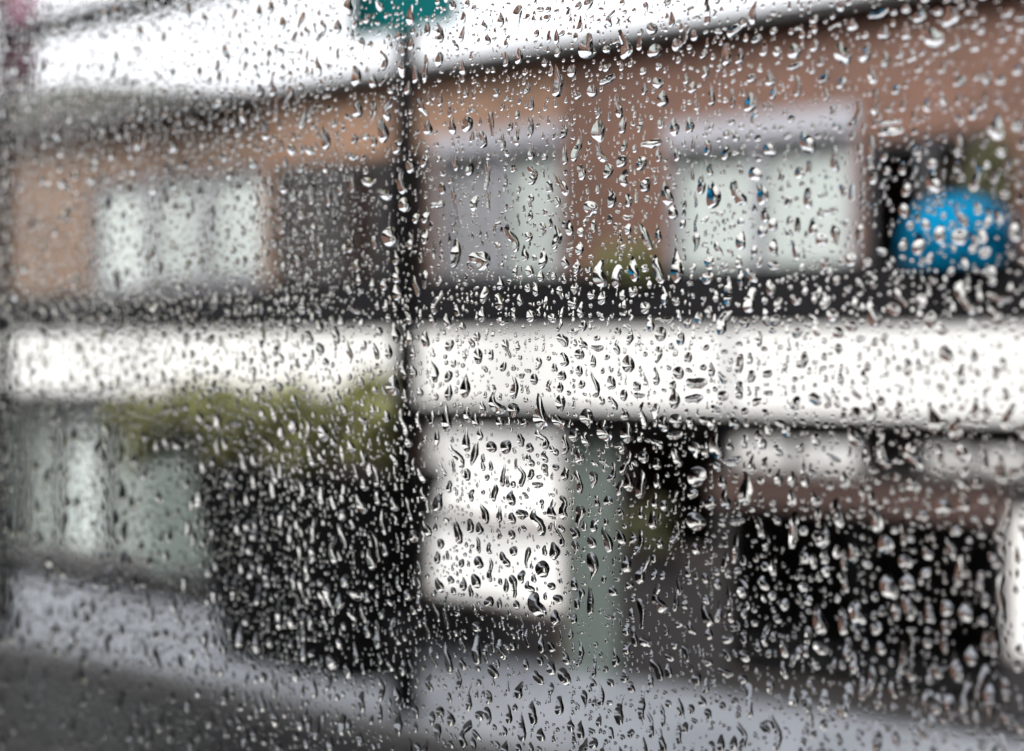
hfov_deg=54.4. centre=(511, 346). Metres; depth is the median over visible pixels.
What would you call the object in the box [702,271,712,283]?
raindrop
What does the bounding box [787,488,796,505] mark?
raindrop
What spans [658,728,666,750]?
raindrop
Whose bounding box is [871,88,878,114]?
raindrop
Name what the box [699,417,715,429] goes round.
raindrop
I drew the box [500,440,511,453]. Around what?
raindrop
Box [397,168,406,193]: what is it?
raindrop
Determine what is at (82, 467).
window
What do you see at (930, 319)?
raindrop
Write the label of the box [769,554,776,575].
raindrop
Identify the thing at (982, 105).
raindrop
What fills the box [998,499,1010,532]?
raindrop
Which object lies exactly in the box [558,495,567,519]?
raindrop
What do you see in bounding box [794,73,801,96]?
raindrop
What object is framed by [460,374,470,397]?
raindrop
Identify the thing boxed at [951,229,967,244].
raindrop
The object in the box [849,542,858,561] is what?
raindrop
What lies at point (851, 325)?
raindrop
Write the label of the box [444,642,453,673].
raindrop
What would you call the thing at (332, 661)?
raindrop
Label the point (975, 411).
raindrop
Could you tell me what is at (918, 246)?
raindrop
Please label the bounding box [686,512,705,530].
raindrop
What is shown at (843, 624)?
raindrop
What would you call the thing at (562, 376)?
raindrops
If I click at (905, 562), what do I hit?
raindrop
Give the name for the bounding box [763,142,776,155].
raindrop
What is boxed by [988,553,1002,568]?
raindrop
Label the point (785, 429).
raindrop
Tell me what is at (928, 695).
raindrop
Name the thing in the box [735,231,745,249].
raindrop
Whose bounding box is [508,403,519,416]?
raindrop
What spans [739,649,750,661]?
raindrop
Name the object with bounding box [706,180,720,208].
raindrop
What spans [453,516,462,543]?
raindrop
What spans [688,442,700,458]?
raindrop
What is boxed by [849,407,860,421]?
raindrop
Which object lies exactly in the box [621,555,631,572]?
raindrop
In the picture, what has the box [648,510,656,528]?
raindrop
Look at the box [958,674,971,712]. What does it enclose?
raindrop
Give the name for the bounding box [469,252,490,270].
raindrop
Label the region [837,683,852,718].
raindrop
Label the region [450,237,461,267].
raindrop
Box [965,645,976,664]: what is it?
raindrop
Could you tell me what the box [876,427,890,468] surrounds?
raindrop
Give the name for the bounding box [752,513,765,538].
raindrop
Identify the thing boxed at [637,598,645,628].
raindrop
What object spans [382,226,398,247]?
raindrop
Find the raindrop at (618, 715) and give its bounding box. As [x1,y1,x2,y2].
[614,689,625,724]
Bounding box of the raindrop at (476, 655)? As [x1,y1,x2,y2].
[472,632,481,664]
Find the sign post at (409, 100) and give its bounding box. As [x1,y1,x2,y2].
[390,30,421,716]
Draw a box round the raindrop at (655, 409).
[652,403,659,426]
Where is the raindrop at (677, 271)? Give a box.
[670,246,683,282]
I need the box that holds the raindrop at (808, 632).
[803,627,811,657]
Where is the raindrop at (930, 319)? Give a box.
[925,311,934,326]
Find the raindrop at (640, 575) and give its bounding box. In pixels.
[635,556,649,583]
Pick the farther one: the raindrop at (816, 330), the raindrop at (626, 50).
the raindrop at (626, 50)
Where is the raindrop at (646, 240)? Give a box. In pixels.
[638,222,652,249]
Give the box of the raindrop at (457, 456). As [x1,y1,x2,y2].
[449,444,464,467]
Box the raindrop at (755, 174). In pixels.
[748,166,762,181]
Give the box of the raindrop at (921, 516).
[916,510,928,521]
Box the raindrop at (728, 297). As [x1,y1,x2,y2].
[724,275,732,306]
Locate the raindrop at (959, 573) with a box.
[954,555,965,586]
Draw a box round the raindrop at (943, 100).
[938,83,947,106]
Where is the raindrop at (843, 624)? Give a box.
[837,604,847,634]
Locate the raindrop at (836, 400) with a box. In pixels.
[830,386,840,407]
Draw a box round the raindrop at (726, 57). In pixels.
[722,43,730,65]
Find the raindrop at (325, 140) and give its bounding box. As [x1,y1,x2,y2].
[321,126,330,149]
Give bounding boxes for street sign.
[349,0,457,41]
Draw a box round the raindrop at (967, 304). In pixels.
[954,279,976,314]
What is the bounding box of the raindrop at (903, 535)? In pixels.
[900,522,905,550]
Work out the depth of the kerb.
8.20 m
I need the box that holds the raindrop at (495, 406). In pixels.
[488,384,505,413]
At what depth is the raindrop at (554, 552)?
0.23 m
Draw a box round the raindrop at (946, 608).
[941,600,952,615]
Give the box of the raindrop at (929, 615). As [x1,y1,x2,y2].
[925,604,934,622]
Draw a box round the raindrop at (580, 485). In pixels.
[574,470,583,493]
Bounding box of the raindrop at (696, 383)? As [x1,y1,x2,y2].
[686,378,707,388]
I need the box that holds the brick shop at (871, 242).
[551,0,1023,743]
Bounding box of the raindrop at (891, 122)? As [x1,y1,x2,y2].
[878,119,901,124]
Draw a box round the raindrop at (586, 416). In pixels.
[579,408,592,428]
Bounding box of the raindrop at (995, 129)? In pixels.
[987,113,1003,139]
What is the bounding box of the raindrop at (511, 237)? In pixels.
[504,224,519,251]
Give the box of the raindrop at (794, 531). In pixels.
[789,512,798,548]
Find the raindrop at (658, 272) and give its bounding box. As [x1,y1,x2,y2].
[652,253,664,283]
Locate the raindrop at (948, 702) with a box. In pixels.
[944,694,953,720]
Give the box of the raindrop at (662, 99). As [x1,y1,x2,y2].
[657,90,668,106]
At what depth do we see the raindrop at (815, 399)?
0.21 m
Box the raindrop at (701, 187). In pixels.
[697,174,705,193]
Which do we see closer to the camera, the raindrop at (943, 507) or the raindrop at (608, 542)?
the raindrop at (943, 507)
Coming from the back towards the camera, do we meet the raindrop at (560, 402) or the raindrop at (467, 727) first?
the raindrop at (467, 727)
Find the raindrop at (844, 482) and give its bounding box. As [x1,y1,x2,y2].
[840,470,849,489]
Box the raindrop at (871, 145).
[867,135,875,158]
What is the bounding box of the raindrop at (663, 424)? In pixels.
[658,416,668,431]
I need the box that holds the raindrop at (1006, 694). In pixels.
[1002,678,1010,700]
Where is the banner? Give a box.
[7,0,40,92]
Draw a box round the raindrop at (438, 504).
[433,491,442,512]
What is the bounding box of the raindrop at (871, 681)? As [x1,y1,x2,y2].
[866,665,875,694]
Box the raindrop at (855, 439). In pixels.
[848,427,862,445]
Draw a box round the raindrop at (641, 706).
[637,685,645,720]
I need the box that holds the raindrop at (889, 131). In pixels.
[877,127,903,135]
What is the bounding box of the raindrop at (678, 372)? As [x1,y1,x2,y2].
[672,366,683,379]
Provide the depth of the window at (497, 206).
9.34 m
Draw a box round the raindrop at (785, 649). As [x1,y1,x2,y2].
[780,640,789,656]
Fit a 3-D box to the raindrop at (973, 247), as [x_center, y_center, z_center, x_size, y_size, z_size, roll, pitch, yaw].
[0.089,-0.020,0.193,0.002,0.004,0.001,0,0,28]
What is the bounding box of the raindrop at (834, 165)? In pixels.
[830,145,839,171]
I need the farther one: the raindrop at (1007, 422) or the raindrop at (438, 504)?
the raindrop at (438, 504)
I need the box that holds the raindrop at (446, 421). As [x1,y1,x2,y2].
[441,401,451,431]
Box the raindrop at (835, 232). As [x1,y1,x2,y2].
[830,224,840,244]
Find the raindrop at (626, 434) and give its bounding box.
[620,422,633,442]
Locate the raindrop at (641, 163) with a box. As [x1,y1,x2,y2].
[635,156,646,170]
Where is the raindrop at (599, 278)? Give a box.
[593,259,606,286]
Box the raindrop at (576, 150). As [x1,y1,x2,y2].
[571,128,582,161]
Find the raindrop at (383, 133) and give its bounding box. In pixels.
[377,118,388,142]
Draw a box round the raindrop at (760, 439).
[754,429,766,449]
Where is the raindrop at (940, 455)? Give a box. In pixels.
[936,441,944,469]
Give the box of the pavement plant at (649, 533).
[615,498,672,555]
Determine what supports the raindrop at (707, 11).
attached to the room window
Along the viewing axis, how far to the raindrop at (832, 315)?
0.20 m
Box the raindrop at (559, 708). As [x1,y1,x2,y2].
[555,696,563,714]
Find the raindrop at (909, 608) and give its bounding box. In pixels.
[902,593,916,619]
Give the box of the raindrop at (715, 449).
[709,427,723,459]
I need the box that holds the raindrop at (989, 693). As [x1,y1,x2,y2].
[984,680,994,720]
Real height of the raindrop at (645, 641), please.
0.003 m
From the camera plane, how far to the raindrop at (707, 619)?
0.22 m
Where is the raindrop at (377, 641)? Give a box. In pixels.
[374,620,381,648]
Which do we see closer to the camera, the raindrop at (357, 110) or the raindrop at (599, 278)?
the raindrop at (599, 278)
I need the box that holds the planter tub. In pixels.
[185,454,447,682]
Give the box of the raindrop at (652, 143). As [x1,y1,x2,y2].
[640,139,661,148]
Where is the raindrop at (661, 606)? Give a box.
[652,583,667,613]
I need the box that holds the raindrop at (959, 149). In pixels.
[955,132,962,156]
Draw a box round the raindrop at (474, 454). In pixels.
[470,441,478,465]
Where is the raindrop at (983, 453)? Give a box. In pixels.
[980,434,987,471]
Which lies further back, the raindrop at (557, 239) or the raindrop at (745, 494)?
the raindrop at (557, 239)
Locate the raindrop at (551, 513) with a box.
[547,499,556,519]
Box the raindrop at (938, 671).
[931,663,943,678]
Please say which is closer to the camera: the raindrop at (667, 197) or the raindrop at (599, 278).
the raindrop at (667, 197)
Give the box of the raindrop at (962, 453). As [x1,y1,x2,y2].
[956,445,969,462]
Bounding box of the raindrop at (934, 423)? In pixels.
[927,401,940,432]
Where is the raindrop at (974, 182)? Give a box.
[969,164,980,190]
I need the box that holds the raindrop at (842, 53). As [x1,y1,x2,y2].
[833,39,851,64]
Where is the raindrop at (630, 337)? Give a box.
[623,324,633,345]
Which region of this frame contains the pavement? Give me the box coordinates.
[4,578,1020,750]
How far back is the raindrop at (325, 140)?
0.27 m
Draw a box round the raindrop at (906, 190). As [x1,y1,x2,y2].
[902,184,911,196]
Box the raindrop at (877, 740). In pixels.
[872,722,882,750]
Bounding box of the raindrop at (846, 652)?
[843,637,851,660]
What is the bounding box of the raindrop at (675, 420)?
[669,414,681,427]
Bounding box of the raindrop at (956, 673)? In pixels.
[951,650,962,681]
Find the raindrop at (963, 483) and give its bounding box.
[957,468,969,490]
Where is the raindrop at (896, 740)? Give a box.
[891,722,900,745]
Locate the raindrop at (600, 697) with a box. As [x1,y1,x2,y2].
[597,681,604,705]
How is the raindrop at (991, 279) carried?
attached to the room window
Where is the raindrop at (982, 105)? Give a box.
[976,90,986,110]
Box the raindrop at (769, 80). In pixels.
[765,65,774,86]
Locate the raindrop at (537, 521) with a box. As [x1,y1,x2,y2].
[530,508,545,535]
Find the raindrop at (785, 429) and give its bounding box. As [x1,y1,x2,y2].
[775,421,790,436]
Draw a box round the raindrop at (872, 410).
[867,402,877,424]
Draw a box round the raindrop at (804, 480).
[801,456,808,487]
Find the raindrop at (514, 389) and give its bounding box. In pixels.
[510,376,518,398]
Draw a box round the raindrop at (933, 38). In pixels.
[924,28,944,47]
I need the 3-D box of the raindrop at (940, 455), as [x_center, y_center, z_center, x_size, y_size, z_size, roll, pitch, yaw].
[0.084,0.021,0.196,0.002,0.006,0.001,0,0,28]
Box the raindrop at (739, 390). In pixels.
[735,381,742,398]
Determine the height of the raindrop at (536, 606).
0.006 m
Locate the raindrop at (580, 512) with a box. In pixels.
[575,505,585,527]
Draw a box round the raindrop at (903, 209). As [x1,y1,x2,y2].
[898,204,908,217]
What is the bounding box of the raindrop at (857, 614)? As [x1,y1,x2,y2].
[849,598,866,624]
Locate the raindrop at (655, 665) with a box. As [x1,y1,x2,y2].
[650,659,663,680]
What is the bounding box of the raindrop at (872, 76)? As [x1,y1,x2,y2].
[867,65,877,84]
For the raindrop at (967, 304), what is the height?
0.007 m
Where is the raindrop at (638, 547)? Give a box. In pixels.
[633,529,643,554]
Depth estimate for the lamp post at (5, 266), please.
10.10 m
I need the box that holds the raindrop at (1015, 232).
[1009,211,1021,240]
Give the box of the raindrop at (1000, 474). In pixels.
[996,451,1006,483]
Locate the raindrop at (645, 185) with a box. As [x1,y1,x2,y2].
[640,177,649,192]
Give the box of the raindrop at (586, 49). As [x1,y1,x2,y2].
[578,33,595,58]
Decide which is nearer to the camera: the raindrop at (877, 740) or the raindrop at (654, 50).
the raindrop at (877, 740)
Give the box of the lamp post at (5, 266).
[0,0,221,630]
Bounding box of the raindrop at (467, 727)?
[459,720,472,747]
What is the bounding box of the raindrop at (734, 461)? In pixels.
[723,456,741,465]
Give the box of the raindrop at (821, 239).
[815,232,827,245]
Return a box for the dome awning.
[900,196,1016,263]
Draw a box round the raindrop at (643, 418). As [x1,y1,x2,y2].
[639,402,647,428]
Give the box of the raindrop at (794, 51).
[787,43,800,58]
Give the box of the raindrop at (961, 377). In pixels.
[956,362,965,385]
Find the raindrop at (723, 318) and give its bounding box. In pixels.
[717,311,731,334]
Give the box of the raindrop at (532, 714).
[528,699,537,724]
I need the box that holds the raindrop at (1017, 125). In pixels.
[1012,118,1021,131]
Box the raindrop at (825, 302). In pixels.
[820,292,830,308]
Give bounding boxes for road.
[0,653,432,750]
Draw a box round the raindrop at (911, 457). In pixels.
[903,443,923,470]
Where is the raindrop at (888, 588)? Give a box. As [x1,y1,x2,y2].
[880,569,897,598]
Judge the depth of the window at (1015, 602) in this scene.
7.28 m
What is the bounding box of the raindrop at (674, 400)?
[669,389,680,409]
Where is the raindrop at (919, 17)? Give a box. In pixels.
[913,10,925,23]
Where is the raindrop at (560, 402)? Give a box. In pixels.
[555,395,565,411]
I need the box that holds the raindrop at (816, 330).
[809,314,819,335]
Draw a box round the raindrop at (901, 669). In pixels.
[897,639,906,673]
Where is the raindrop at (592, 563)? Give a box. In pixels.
[587,552,598,580]
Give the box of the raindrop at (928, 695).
[922,689,933,712]
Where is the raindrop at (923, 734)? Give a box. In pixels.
[918,719,928,740]
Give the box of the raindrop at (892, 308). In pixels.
[886,302,899,315]
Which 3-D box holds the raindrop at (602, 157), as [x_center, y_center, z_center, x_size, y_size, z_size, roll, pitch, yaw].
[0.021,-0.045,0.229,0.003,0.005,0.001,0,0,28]
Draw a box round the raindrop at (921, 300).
[916,294,926,307]
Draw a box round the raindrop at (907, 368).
[902,357,912,376]
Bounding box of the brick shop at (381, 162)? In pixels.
[175,41,562,667]
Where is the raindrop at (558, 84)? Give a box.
[552,64,563,96]
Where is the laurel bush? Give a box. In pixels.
[103,364,391,471]
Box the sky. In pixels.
[14,0,806,92]
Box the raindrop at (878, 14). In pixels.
[869,8,888,18]
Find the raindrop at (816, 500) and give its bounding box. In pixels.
[811,490,821,506]
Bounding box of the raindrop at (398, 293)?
[392,284,403,300]
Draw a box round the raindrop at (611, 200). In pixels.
[607,187,616,207]
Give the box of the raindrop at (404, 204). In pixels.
[398,197,410,211]
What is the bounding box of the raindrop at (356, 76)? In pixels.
[351,65,361,85]
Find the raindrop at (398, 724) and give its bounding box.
[394,712,402,735]
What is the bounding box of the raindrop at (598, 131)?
[591,119,604,141]
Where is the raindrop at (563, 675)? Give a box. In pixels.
[557,668,570,685]
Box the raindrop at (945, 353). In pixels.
[938,345,953,361]
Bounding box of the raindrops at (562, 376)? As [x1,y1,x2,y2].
[0,0,1023,750]
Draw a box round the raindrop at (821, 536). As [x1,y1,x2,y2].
[812,521,829,547]
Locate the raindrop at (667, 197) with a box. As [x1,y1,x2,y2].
[661,181,673,205]
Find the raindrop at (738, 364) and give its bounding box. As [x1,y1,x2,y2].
[734,351,743,373]
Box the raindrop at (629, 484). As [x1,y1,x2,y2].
[624,473,634,491]
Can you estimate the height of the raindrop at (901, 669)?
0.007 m
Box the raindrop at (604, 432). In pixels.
[597,420,611,440]
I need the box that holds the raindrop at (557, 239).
[551,225,562,248]
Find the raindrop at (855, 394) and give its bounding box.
[850,377,861,399]
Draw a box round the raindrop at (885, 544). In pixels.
[878,534,893,552]
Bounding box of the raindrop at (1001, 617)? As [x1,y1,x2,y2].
[997,574,1004,623]
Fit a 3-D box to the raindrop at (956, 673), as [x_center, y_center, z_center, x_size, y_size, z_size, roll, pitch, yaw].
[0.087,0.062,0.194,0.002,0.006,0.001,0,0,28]
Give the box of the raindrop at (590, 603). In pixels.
[587,585,593,613]
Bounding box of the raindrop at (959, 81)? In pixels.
[953,76,965,86]
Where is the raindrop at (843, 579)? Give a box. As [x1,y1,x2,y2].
[838,570,849,592]
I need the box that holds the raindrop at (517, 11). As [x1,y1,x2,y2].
[513,5,522,27]
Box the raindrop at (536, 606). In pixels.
[527,592,546,617]
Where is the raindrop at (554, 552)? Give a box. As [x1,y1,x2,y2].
[549,542,560,559]
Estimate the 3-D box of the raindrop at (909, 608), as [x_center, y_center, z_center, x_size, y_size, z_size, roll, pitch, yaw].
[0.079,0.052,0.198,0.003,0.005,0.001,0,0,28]
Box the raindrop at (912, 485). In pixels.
[906,476,920,493]
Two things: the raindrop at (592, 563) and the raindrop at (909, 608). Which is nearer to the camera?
the raindrop at (909, 608)
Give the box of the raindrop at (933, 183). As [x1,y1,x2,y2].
[926,169,940,192]
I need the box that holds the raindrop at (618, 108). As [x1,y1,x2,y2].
[614,93,622,117]
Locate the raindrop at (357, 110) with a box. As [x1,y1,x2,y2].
[352,100,362,117]
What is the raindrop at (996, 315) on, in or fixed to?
attached to the room window
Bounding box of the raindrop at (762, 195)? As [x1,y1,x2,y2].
[756,182,768,204]
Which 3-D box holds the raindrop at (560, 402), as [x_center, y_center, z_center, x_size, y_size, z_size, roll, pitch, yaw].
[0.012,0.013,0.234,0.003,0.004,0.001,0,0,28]
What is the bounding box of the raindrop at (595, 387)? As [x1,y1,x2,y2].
[589,372,599,397]
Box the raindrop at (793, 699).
[789,686,798,707]
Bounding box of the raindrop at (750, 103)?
[743,92,757,111]
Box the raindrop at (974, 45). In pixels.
[970,33,978,51]
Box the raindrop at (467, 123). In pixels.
[462,116,472,131]
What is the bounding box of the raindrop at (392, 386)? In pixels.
[386,375,398,394]
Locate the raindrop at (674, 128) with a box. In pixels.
[670,118,679,135]
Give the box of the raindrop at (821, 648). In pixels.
[813,641,828,654]
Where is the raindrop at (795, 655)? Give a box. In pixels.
[790,636,801,666]
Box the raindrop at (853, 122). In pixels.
[848,100,861,128]
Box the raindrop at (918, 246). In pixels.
[912,233,924,254]
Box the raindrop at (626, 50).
[618,30,632,58]
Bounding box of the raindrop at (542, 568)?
[535,560,549,577]
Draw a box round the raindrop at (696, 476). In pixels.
[687,467,706,486]
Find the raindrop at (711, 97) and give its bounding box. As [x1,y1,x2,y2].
[708,80,714,105]
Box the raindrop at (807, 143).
[799,129,815,152]
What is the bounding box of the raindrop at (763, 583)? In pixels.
[758,575,769,590]
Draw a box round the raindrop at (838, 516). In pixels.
[830,498,843,527]
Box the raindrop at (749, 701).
[745,683,752,716]
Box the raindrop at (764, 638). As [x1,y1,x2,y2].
[761,621,771,646]
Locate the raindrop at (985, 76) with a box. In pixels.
[980,57,991,85]
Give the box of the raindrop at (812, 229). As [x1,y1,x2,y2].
[808,217,817,235]
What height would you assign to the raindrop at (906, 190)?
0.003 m
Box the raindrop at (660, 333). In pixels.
[655,326,665,341]
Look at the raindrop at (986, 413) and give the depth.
0.19 m
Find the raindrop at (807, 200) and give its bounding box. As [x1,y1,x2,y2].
[803,187,812,208]
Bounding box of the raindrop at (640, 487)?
[635,469,645,498]
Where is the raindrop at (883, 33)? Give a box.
[878,24,889,39]
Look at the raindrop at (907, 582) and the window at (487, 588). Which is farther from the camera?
the window at (487, 588)
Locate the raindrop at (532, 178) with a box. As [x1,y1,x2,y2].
[527,166,537,184]
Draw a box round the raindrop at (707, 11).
[704,0,710,25]
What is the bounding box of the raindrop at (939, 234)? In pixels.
[934,224,944,242]
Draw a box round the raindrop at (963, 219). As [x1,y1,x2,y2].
[954,200,968,226]
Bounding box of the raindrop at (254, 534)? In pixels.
[250,512,258,541]
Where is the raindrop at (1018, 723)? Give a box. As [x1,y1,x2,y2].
[1013,718,1023,732]
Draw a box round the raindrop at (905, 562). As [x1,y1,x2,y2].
[899,555,912,568]
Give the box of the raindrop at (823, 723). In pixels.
[819,713,829,729]
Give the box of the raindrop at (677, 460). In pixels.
[671,448,682,466]
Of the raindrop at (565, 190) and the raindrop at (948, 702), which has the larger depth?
the raindrop at (565, 190)
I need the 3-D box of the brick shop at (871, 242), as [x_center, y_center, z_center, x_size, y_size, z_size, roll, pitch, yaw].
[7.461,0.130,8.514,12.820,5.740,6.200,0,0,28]
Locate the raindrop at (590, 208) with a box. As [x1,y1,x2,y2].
[583,201,597,216]
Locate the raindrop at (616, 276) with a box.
[611,265,622,287]
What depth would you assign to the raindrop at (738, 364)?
0.21 m
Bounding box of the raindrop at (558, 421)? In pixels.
[552,414,564,428]
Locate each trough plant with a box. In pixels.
[591,236,668,298]
[955,126,1019,207]
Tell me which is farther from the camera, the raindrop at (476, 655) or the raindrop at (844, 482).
the raindrop at (476, 655)
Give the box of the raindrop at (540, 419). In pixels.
[533,392,547,428]
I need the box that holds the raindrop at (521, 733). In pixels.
[517,709,526,741]
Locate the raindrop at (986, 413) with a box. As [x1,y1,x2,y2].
[981,400,991,420]
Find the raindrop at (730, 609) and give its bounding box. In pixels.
[726,585,734,622]
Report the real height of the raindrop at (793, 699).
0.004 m
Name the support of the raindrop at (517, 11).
attached to the room window
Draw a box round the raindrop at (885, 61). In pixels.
[880,49,889,67]
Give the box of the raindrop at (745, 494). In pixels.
[738,472,752,504]
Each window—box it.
[17,407,152,572]
[84,166,263,295]
[175,429,279,575]
[275,151,431,283]
[427,425,562,612]
[432,121,562,277]
[622,438,721,559]
[666,103,856,268]
[727,438,863,477]
[732,506,1001,713]
[864,131,993,260]
[920,447,1023,479]
[1007,503,1023,658]
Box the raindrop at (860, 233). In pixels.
[856,224,864,243]
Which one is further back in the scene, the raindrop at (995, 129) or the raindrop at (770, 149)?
the raindrop at (770, 149)
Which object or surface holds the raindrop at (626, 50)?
attached to the room window
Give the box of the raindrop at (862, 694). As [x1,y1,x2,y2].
[859,670,865,699]
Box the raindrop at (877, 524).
[870,507,882,532]
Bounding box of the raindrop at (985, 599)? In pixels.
[981,589,989,606]
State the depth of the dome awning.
7.06 m
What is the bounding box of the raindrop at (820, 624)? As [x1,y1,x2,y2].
[813,604,827,634]
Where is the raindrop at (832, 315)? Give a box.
[827,308,837,321]
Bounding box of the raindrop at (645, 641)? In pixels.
[639,635,651,647]
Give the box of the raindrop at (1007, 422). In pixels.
[1001,403,1016,429]
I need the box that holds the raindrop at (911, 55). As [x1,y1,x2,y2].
[907,47,916,62]
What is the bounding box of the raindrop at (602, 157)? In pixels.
[595,141,607,162]
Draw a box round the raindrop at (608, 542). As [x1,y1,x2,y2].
[601,526,612,552]
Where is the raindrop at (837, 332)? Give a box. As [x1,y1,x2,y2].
[832,326,843,338]
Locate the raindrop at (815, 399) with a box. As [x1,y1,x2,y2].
[808,392,821,405]
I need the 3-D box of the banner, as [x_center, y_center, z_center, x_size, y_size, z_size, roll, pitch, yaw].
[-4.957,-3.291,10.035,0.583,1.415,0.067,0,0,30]
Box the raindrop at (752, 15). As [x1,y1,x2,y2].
[749,0,756,25]
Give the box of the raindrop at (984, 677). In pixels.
[975,665,989,699]
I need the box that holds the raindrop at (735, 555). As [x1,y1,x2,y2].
[732,533,739,563]
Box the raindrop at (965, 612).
[958,599,972,621]
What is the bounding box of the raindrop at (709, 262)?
[704,255,714,269]
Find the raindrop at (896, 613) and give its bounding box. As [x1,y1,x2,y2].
[891,598,900,619]
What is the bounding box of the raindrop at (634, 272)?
[629,255,639,281]
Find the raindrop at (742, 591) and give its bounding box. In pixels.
[737,579,747,598]
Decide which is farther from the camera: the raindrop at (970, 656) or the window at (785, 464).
the window at (785, 464)
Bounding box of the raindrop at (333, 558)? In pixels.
[329,534,337,564]
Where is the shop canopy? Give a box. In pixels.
[13,255,1023,450]
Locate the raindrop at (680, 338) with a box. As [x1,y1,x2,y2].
[676,327,684,345]
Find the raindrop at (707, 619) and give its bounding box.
[701,603,713,626]
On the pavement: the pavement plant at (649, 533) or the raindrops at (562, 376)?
the pavement plant at (649, 533)
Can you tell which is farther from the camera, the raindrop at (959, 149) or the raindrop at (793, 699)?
the raindrop at (793, 699)
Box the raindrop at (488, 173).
[484,161,490,189]
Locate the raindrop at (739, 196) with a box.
[730,179,746,204]
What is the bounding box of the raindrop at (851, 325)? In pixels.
[845,320,857,331]
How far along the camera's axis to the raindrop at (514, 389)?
0.24 m
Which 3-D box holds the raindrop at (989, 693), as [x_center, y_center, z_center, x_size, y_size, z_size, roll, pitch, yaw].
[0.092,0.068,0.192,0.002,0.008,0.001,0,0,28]
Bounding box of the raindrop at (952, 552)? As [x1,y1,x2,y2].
[946,536,956,559]
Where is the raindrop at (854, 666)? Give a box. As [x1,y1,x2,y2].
[850,649,857,673]
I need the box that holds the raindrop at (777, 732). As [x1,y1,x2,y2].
[769,709,781,750]
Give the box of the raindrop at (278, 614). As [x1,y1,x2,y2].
[275,599,282,629]
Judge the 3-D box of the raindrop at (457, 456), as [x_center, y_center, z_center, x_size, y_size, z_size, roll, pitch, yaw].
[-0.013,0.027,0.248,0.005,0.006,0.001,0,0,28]
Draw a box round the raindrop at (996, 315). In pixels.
[988,307,1001,324]
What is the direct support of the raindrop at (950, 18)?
attached to the room window
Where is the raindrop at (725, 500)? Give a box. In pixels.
[720,489,731,508]
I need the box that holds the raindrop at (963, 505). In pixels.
[957,498,969,512]
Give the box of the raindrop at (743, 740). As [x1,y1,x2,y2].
[736,722,747,748]
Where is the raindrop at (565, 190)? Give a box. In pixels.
[555,175,569,195]
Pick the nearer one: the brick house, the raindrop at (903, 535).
the raindrop at (903, 535)
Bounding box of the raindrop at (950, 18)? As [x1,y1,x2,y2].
[942,6,958,27]
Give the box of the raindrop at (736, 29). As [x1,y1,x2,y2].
[727,18,746,37]
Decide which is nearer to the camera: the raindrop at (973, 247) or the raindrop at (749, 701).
the raindrop at (973, 247)
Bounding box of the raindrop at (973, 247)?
[969,232,978,252]
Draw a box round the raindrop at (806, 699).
[801,690,813,728]
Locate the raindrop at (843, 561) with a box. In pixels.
[840,545,847,570]
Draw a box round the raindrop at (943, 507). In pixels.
[935,498,951,515]
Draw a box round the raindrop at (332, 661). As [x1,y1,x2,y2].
[326,654,338,669]
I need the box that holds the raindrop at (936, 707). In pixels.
[931,691,941,714]
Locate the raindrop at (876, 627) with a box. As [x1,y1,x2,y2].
[871,622,881,634]
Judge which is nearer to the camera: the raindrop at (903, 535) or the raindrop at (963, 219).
the raindrop at (963, 219)
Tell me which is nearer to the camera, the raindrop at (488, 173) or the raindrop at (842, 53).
the raindrop at (842, 53)
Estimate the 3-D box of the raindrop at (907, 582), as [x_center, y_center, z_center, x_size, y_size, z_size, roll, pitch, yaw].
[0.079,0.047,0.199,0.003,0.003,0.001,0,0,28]
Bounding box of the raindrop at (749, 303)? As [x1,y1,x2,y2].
[743,288,755,312]
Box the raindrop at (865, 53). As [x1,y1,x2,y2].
[859,43,870,61]
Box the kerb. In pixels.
[0,636,544,750]
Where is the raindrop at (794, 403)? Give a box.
[789,396,800,410]
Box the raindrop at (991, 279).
[987,267,995,284]
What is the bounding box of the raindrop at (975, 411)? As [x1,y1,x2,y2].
[971,396,979,419]
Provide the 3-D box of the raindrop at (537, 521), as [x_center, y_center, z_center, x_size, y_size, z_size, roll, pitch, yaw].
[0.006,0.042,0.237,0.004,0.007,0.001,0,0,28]
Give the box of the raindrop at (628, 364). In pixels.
[622,355,634,372]
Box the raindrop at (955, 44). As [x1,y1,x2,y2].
[949,32,960,51]
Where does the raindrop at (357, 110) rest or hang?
attached to the room window
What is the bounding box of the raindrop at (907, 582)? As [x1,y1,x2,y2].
[900,575,914,589]
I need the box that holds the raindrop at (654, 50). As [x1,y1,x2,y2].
[648,44,661,57]
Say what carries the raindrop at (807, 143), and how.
attached to the room window
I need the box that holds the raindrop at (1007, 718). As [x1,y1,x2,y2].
[1001,710,1013,724]
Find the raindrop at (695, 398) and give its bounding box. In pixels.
[685,394,702,403]
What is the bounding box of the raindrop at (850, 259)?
[845,253,855,265]
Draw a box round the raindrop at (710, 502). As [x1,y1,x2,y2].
[705,495,716,509]
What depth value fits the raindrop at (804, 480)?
0.21 m

